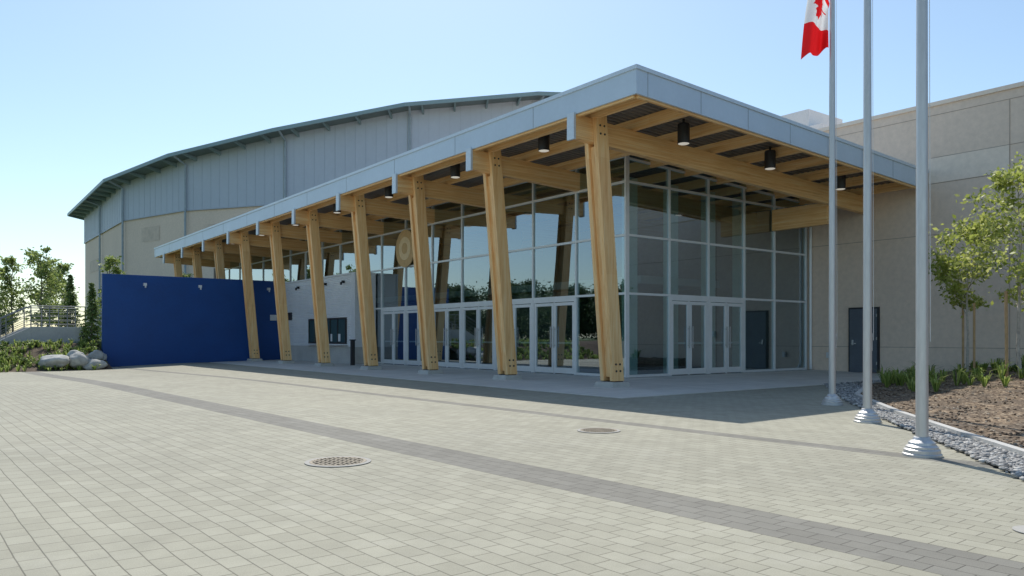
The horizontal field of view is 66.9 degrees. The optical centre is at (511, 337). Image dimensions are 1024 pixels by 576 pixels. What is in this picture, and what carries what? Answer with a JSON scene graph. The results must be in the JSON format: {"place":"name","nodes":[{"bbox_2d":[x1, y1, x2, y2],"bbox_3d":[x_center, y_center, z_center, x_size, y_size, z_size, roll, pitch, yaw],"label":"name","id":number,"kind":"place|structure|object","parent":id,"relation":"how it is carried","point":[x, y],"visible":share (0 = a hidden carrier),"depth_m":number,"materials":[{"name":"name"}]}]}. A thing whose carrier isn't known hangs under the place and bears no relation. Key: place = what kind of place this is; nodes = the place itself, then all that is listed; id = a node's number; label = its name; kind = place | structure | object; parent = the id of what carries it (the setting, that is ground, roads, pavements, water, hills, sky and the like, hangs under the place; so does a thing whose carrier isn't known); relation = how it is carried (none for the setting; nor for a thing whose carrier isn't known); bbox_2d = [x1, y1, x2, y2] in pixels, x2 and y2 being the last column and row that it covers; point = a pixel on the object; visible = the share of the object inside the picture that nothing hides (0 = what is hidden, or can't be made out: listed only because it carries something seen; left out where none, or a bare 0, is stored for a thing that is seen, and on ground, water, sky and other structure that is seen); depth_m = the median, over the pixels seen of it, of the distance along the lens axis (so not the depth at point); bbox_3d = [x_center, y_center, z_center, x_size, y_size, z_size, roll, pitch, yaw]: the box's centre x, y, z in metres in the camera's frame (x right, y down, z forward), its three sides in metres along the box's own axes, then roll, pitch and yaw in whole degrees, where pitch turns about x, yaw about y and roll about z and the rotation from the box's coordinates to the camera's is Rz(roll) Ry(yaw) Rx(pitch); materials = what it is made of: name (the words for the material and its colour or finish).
{"place":"outdoors","nodes":[
{"label":"outdoors","id":0,"kind":"place"},
{"bbox_2d":[0,343,111,371],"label":"planted bank","id":1,"kind":"structure","parent":0,"point":[37,351],"depth_m":34.90,"materials":[{"name":"green plant"}]},
{"bbox_2d":[0,267,12,323],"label":"deciduous tree","id":2,"kind":"object","parent":1,"relation":"on","point":[3,297],"visible":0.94,"depth_m":50.31,"materials":[{"name":"green plant"}]},
{"bbox_2d":[0,255,31,331],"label":"deciduous tree","id":3,"kind":"object","parent":1,"relation":"on","point":[10,262],"visible":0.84,"depth_m":52.12,"materials":[{"name":"green plant"}]},
{"bbox_2d":[14,245,67,326],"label":"deciduous tree","id":4,"kind":"object","parent":1,"relation":"on","point":[43,271],"visible":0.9,"depth_m":48.73,"materials":[{"name":"green plant"}]},
{"bbox_2d":[0,305,85,345],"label":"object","id":5,"kind":"structure","parent":1,"relation":"on","point":[42,334],"depth_m":37.55,"materials":[{"name":"grey metal"}]},
{"bbox_2d":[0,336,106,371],"bbox_3d":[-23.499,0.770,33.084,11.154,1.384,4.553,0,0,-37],"label":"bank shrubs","id":6,"kind":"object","parent":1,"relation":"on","point":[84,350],"visible":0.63,"depth_m":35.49,"materials":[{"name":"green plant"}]},
{"bbox_2d":[38,355,69,367],"bbox_3d":[-19.916,1.070,33.711,1.240,0.616,0.930,0,0,-27],"label":"boulder","id":7,"kind":"object","parent":1,"relation":"on","point":[56,360],"visible":0.94,"depth_m":33.47,"materials":[{"name":"stone"}]},
{"bbox_2d":[66,350,83,356],"bbox_3d":[-19.852,0.840,35.287,0.799,0.520,0.739,0,0,40],"label":"boulder","id":8,"kind":"object","parent":1,"relation":"on","point":[71,352],"visible":0.38,"depth_m":35.05,"materials":[{"name":"stone"}]},
{"bbox_2d":[69,352,89,367],"bbox_3d":[-19.185,1.021,34.310,0.831,0.710,0.902,0,0,35],"label":"boulder","id":9,"kind":"object","parent":1,"relation":"on","point":[76,359],"visible":0.91,"depth_m":34.03,"materials":[{"name":"stone"}]},
{"bbox_2d":[74,283,101,343],"bbox_3d":[-20.774,-1.150,38.254,1.370,3.100,1.301,0,0,-5],"label":"conifer tree","id":10,"kind":"object","parent":1,"relation":"on","point":[91,312],"visible":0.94,"depth_m":38.16,"materials":[{"name":"green plant"}]},
{"bbox_2d":[83,359,107,369],"bbox_3d":[-18.570,1.243,34.517,0.841,0.560,0.786,0,0,4],"label":"boulder","id":11,"kind":"object","parent":1,"relation":"on","point":[94,362],"visible":0.87,"depth_m":34.31,"materials":[{"name":"stone"}]},
{"bbox_2d":[88,350,103,359],"bbox_3d":[-19.005,0.906,35.286,0.646,0.658,0.781,0,0,7],"label":"boulder","id":12,"kind":"object","parent":1,"relation":"on","point":[96,354],"visible":0.59,"depth_m":35.14,"materials":[{"name":"stone"}]},
{"bbox_2d":[95,339,101,350],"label":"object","id":13,"kind":"structure","parent":0,"point":[100,344],"depth_m":37.38,"materials":[{"name":"green plant"}]},
{"bbox_2d":[28,258,66,326],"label":"deciduous tree","id":14,"kind":"object","parent":13,"relation":"on","point":[57,291],"visible":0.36,"depth_m":54.65,"materials":[{"name":"green plant"}]},
{"bbox_2d":[51,261,79,326],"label":"deciduous tree","id":15,"kind":"object","parent":13,"relation":"on","point":[65,267],"visible":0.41,"depth_m":57.47,"materials":[{"name":"green plant"}]},
{"bbox_2d":[57,274,81,326],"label":"conifer tree","id":16,"kind":"object","parent":13,"relation":"on","point":[71,296],"visible":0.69,"depth_m":45.49,"materials":[{"name":"green plant"}]},
{"bbox_2d":[96,255,125,317],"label":"deciduous tree","id":17,"kind":"object","parent":13,"relation":"on","point":[109,264],"visible":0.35,"depth_m":50.87,"materials":[{"name":"green plant"}]},
{"bbox_2d":[182,272,193,276],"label":"deciduous tree","id":18,"kind":"object","parent":13,"relation":"on","point":[188,275],"visible":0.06,"depth_m":58.95,"materials":[{"name":"green plant"}]},
{"bbox_2d":[214,205,799,368],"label":"lobby inner walls","id":19,"kind":"structure","parent":0,"point":[555,264],"depth_m":34.26,"materials":[{"name":"grey paint"}]},
{"bbox_2d":[396,230,412,266],"bbox_3d":[-4.583,-3.800,33.232,0.070,1.600,1.600,0,0,-37],"label":"round medallion","id":20,"kind":"object","parent":19,"relation":"attached to","point":[404,252],"visible":0.91,"depth_m":33.20,"materials":[{"name":"brown wood"}]},
{"bbox_2d":[0,362,1023,575],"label":"plaza pavement","id":21,"kind":"structure","parent":0,"point":[188,469],"depth_m":6.84,"materials":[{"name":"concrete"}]},
{"bbox_2d":[101,273,279,366],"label":"blue wall","id":22,"kind":"structure","parent":21,"relation":"on","point":[164,320],"depth_m":39.10,"materials":[{"name":"paint"}]},
{"bbox_2d":[143,283,276,320],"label":"wall lights","id":23,"kind":"object","parent":22,"relation":"attached to","point":[273,317],"depth_m":41.75},
{"bbox_2d":[285,272,375,363],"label":"wall","id":24,"kind":"structure","parent":21,"relation":"on","point":[342,309],"depth_m":36.92,"materials":[{"name":"paint"}]},
{"bbox_2d":[303,318,347,344],"bbox_3d":[-9.023,-0.265,37.329,0.300,1.270,4.500,0,0,-37],"label":"window frame","id":25,"kind":"structure","parent":24,"relation":"in","point":[309,343],"depth_m":36.78,"materials":[{"name":"black metal"}]},
{"bbox_2d":[309,319,346,343],"bbox_3d":[-8.928,-0.275,37.401,0.040,1.150,4.300,0,0,-37],"label":"window glass","id":26,"kind":"structure","parent":24,"relation":"in","point":[341,322],"depth_m":36.67,"materials":[{"name":"grey glass"}]},
{"bbox_2d":[304,456,370,466],"bbox_3d":[-1.807,1.292,8.055,0.680,0.009,0.680,0,0,-37],"label":"storm drain grate","id":27,"kind":"object","parent":21,"relation":"on","point":[341,461],"visible":1,"depth_m":8.02,"materials":[{"name":"metal"}]},
{"bbox_2d":[247,358,630,387],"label":"column footings","id":28,"kind":"object","parent":21,"relation":"on","point":[597,383],"depth_m":23.00,"materials":[{"name":"concrete"}]},
{"bbox_2d":[173,116,623,380],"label":"leaning timber columns","id":29,"kind":"structure","parent":28,"relation":"on","point":[599,188],"depth_m":25.98,"materials":[{"name":"brown wood"}]},
{"bbox_2d":[176,124,622,381],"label":"column bolts","id":30,"kind":"object","parent":29,"relation":"attached to","point":[431,356],"depth_m":26.00,"materials":[{"name":"black metal"}]},
{"bbox_2d":[165,115,862,275],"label":"roof beams","id":31,"kind":"structure","parent":29,"relation":"on","point":[636,143],"depth_m":29.00,"materials":[{"name":"brown wood"}]},
{"bbox_2d":[171,98,911,257],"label":"roof joists","id":32,"kind":"object","parent":31,"relation":"on","point":[658,118],"visible":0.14,"depth_m":24.99,"materials":[{"name":"brown wood"}]},
{"bbox_2d":[577,428,620,432],"bbox_3d":[1.201,1.292,10.740,0.600,0.009,0.600,0,0,-37],"label":"storm drain grate","id":33,"kind":"object","parent":21,"relation":"on","point":[598,430],"visible":1,"depth_m":10.69,"materials":[{"name":"metal"}]},
{"bbox_2d":[801,0,843,405],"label":"flagpole","id":34,"kind":"object","parent":21,"relation":"on","point":[816,41],"visible":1,"depth_m":14.86,"materials":[{"name":"metal"}]},
{"bbox_2d":[853,0,881,423],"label":"flagpole","id":35,"kind":"object","parent":21,"relation":"on","point":[867,414],"visible":0.99,"depth_m":11.79,"materials":[{"name":"metal"}]},
{"bbox_2d":[902,0,942,458],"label":"flagpole","id":36,"kind":"object","parent":21,"relation":"on","point":[921,443],"visible":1,"depth_m":8.45,"materials":[{"name":"metal"}]},
{"bbox_2d":[854,381,1023,454],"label":"bed kerb","id":37,"kind":"structure","parent":21,"relation":"on","point":[1002,445],"depth_m":10.16,"materials":[{"name":"concrete"}]},
{"bbox_2d":[861,366,1023,448],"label":"mulch bed","id":38,"kind":"object","parent":21,"relation":"on","point":[991,394],"visible":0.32,"depth_m":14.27,"materials":[{"name":"brown wood"}]},
{"bbox_2d":[872,354,1023,391],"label":"daylily plants","id":39,"kind":"object","parent":38,"relation":"on","point":[908,376],"visible":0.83,"depth_m":18.34,"materials":[{"name":"green plant"}]},
{"bbox_2d":[928,214,1013,371],"bbox_3d":[12.243,-1.157,20.815,2.072,4.315,2.921,0,0,3],"label":"young tree","id":40,"kind":"object","parent":38,"relation":"on","point":[945,265],"visible":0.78,"depth_m":20.86,"materials":[{"name":"green plant"}]},
{"bbox_2d":[929,152,1023,377],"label":"young tree","id":41,"kind":"object","parent":38,"relation":"on","point":[1003,183],"visible":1,"depth_m":18.63,"materials":[{"name":"green plant"}]},
{"bbox_2d":[1009,362,1023,371],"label":"ground cover plants","id":42,"kind":"object","parent":38,"relation":"on","point":[1013,367],"visible":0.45,"depth_m":20.61,"materials":[{"name":"green plant"}]},
{"bbox_2d":[1012,525,1023,533],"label":"utility cover","id":43,"kind":"object","parent":21,"relation":"on","point":[1019,528],"visible":1,"depth_m":5.23,"materials":[{"name":"concrete"}]},
{"bbox_2d":[0,0,1023,335],"label":"sky","id":44,"kind":"structure","parent":0,"point":[92,91],"materials":[{"name":"blue"}]},
{"bbox_2d":[154,64,928,257],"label":"roof fascia","id":45,"kind":"structure","parent":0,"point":[638,79],"depth_m":20.91,"materials":[{"name":"grey metal"}]},
{"bbox_2d":[163,112,575,263],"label":"beam end caps","id":46,"kind":"object","parent":45,"relation":"attached to","point":[571,126],"visible":1,"depth_m":22.23,"materials":[{"name":"metal"}]},
{"bbox_2d":[156,95,635,257],"bbox_3d":[-10.584,-5.455,34.647,0.075,0.290,43.870,0,0,-37],"label":"edge board","id":47,"kind":"object","parent":45,"relation":"attached to","point":[526,133],"visible":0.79,"depth_m":23.07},
{"bbox_2d":[180,102,894,255],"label":"corrugated roof deck","id":48,"kind":"structure","parent":45,"relation":"attached to","point":[638,111],"depth_m":24.58,"materials":[{"name":"grey metal"}]},
{"bbox_2d":[333,203,340,212],"bbox_3d":[-7.105,-5.355,31.484,0.310,0.650,0.310,0,0,-37],"label":"canopy downlight","id":49,"kind":"object","parent":48,"relation":"hanging from","point":[334,209],"visible":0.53,"depth_m":31.36,"materials":[{"name":"black metal"}]},
{"bbox_2d":[385,185,392,197],"bbox_3d":[-4.448,-5.355,28.002,0.310,0.650,0.310,0,0,-37],"label":"canopy downlight","id":50,"kind":"object","parent":48,"relation":"hanging from","point":[388,192],"visible":0.57,"depth_m":27.87,"materials":[{"name":"black metal"}]},
{"bbox_2d":[450,163,459,177],"bbox_3d":[-1.791,-5.355,24.520,0.310,0.650,0.310,0,0,-37],"label":"canopy downlight","id":51,"kind":"object","parent":48,"relation":"hanging from","point":[454,171],"visible":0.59,"depth_m":24.39,"materials":[{"name":"black metal"}]},
{"bbox_2d":[538,134,549,151],"bbox_3d":[0.866,-5.355,21.038,0.310,0.650,0.310,0,0,-37],"label":"canopy downlight","id":52,"kind":"object","parent":48,"relation":"hanging from","point":[543,143],"visible":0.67,"depth_m":20.91,"materials":[{"name":"black metal"}]},
{"bbox_2d":[677,119,689,144],"bbox_3d":[4.357,-5.209,19.677,0.310,0.650,0.310,0,0,-37],"label":"canopy downlight","id":53,"kind":"object","parent":48,"relation":"hanging from","point":[683,132],"visible":1,"depth_m":19.55,"materials":[{"name":"black metal"}]},
{"bbox_2d":[764,146,775,169],"bbox_3d":[7.299,-5.061,21.921,0.310,0.650,0.310,0,0,-37],"label":"canopy downlight","id":54,"kind":"object","parent":48,"relation":"hanging from","point":[769,159],"visible":1,"depth_m":21.79,"materials":[{"name":"black metal"}]},
{"bbox_2d":[837,175,845,189],"bbox_3d":[10.240,-4.913,24.166,0.310,0.650,0.310,0,0,-37],"label":"canopy downlight","id":55,"kind":"object","parent":48,"relation":"hanging from","point":[841,182],"visible":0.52,"depth_m":24.04,"materials":[{"name":"black metal"}]},
{"bbox_2d":[636,94,915,188],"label":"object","id":56,"kind":"object","parent":45,"relation":"attached to","point":[749,133],"visible":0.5,"depth_m":19.79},
{"bbox_2d":[772,203,828,230],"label":"short side beam","id":57,"kind":"structure","parent":45,"relation":"attached to","point":[811,215],"depth_m":26.48,"materials":[{"name":"brown wood"}]},
{"bbox_2d":[211,359,888,397],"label":"concrete apron pavement","id":58,"kind":"structure","parent":0,"point":[639,387],"depth_m":22.68,"materials":[{"name":"grey concrete"}]},
{"bbox_2d":[349,339,355,364],"bbox_3d":[-6.945,0.675,33.789,0.210,1.150,0.210,0,0,-37],"label":"door operator post","id":59,"kind":"object","parent":58,"relation":"on","point":[352,351],"depth_m":33.73,"materials":[{"name":"black metal"}]},
{"bbox_2d":[378,357,808,377],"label":"lobby floor","id":60,"kind":"structure","parent":0,"point":[589,367],"depth_m":29.67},
{"bbox_2d":[225,155,806,377],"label":"curtain wall mullions","id":61,"kind":"object","parent":60,"relation":"on","point":[626,235],"visible":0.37,"depth_m":26.29,"materials":[{"name":"silver metal"}]},
{"bbox_2d":[225,240,326,281],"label":"curtain wall glass","id":62,"kind":"object","parent":61,"relation":"in","point":[297,266],"visible":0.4,"depth_m":44.41,"materials":[{"name":"glass"}]},
{"bbox_2d":[506,222,522,257],"bbox_3d":[-0.042,-3.850,30.660,0.070,1.400,1.400,0,0,-37],"label":"round medallion inside","id":63,"kind":"object","parent":61,"relation":"attached to","point":[514,235],"visible":0.67,"depth_m":30.48,"materials":[{"name":"glass"}]},
{"bbox_2d":[376,275,718,304],"bbox_3d":[-2.469,-2.150,42.141,4.600,0.300,30.000,0,0,-37],"label":"lobby mezzanine","id":64,"kind":"object","parent":61,"relation":"attached to","point":[645,284],"visible":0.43,"depth_m":33.27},
{"bbox_2d":[809,227,811,369],"bbox_3d":[10.996,-1.546,28.538,0.099,5.508,0.212,0,0,18],"label":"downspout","id":65,"kind":"object","parent":61,"relation":"attached to","point":[810,298],"visible":0.83,"depth_m":28.55,"materials":[{"name":"metal"}]},
{"bbox_2d":[382,297,743,375],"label":"entrance doors","id":66,"kind":"structure","parent":60,"relation":"on","point":[689,369],"depth_m":26.37,"materials":[{"name":"metal"}]},
{"bbox_2d":[390,326,730,347],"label":"door pulls","id":67,"kind":"object","parent":66,"relation":"on","point":[692,345],"depth_m":25.77,"materials":[{"name":"metal"}]},
{"bbox_2d":[622,177,745,374],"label":"lobby columns","id":68,"kind":"structure","parent":60,"relation":"on","point":[736,253],"depth_m":25.82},
{"bbox_3d":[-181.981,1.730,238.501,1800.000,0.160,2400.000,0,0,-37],"label":"ground","id":69,"kind":"structure","parent":0,"visible":0},
{"bbox_2d":[0,313,14,335],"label":"distant tree row","id":70,"kind":"object","parent":69,"relation":"on","point":[4,327],"visible":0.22,"depth_m":155.16,"materials":[{"name":"green plant"}]},
{"bbox_2d":[85,206,262,338],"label":"tan walls","id":71,"kind":"structure","parent":69,"relation":"on","point":[140,258],"depth_m":75.47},
{"bbox_2d":[90,213,243,273],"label":"wall patches","id":72,"kind":"structure","parent":71,"relation":"attached to","point":[152,233],"depth_m":75.41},
{"bbox_2d":[84,100,538,241],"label":"metal walls","id":73,"kind":"structure","parent":71,"relation":"on","point":[304,160],"depth_m":67.95,"materials":[{"name":"grey metal"}]},
{"bbox_2d":[86,101,522,240],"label":"siding ribs","id":74,"kind":"object","parent":73,"relation":"attached to","point":[228,180],"visible":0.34,"depth_m":69.92,"materials":[{"name":"grey metal"}]},
{"bbox_2d":[70,96,550,218],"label":"roof overhang","id":75,"kind":"object","parent":73,"relation":"on","point":[102,192],"visible":0.49,"depth_m":68.95,"materials":[{"name":"grey metal"}]},
{"bbox_2d":[67,91,560,243],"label":"roof edge","id":76,"kind":"object","parent":73,"relation":"attached to","point":[322,120],"visible":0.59,"depth_m":66.46,"materials":[{"name":"metal"}]},
{"bbox_2d":[85,96,544,338],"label":"downspouts","id":77,"kind":"object","parent":73,"relation":"attached to","point":[280,133],"visible":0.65,"depth_m":71.26,"materials":[{"name":"paint"}]},
{"bbox_2d":[800,86,1023,373],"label":"walls","id":78,"kind":"structure","parent":69,"relation":"on","point":[972,128],"depth_m":25.73,"materials":[{"name":"beige concrete"}]},
{"bbox_2d":[782,109,842,128],"bbox_3d":[12.195,-8.275,32.072,2.700,1.550,3.000,0,0,-37],"label":"rooftop unit","id":79,"kind":"object","parent":78,"relation":"on","point":[812,118],"visible":0.18,"depth_m":31.03,"materials":[{"name":"grey metal"}]},
{"bbox_2d":[848,307,879,372],"bbox_3d":[12.235,0.095,27.008,0.180,2.270,1.100,0,0,-37],"label":"side door","id":80,"kind":"structure","parent":78,"relation":"attached to","point":[877,339],"depth_m":26.62,"materials":[{"name":"black metal"}]},
{"bbox_2d":[850,309,876,372],"bbox_3d":[12.239,0.120,27.011,0.030,2.200,0.980,0,0,-37],"label":"door leaf","id":81,"kind":"object","parent":80,"relation":"attached to","point":[856,336],"visible":0.71,"depth_m":27.13,"materials":[{"name":"grey metal"}]},
{"bbox_2d":[812,96,1023,366],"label":"panel joints","id":82,"kind":"object","parent":78,"relation":"attached to","point":[1009,144],"visible":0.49,"depth_m":24.09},
{"bbox_2d":[817,81,1023,131],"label":"parapet coping","id":83,"kind":"object","parent":78,"relation":"on","point":[959,98],"visible":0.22,"depth_m":24.99,"materials":[{"name":"grey metal"}]},
{"bbox_2d":[928,145,1008,183],"bbox_3d":[14.271,-5.407,24.480,0.020,0.815,2.570,0,0,-37],"label":"light panel","id":84,"kind":"object","parent":78,"relation":"attached to","point":[977,163],"visible":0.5,"depth_m":24.36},
{"label":"gravel bed","id":85,"kind":"object","parent":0,"visible":0},
{"bbox_2d":[822,380,1023,480],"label":"river rock gravel","id":86,"kind":"structure","parent":85,"relation":"on","point":[1005,460],"depth_m":9.37,"materials":[{"name":"grey gravel"}]}
]}

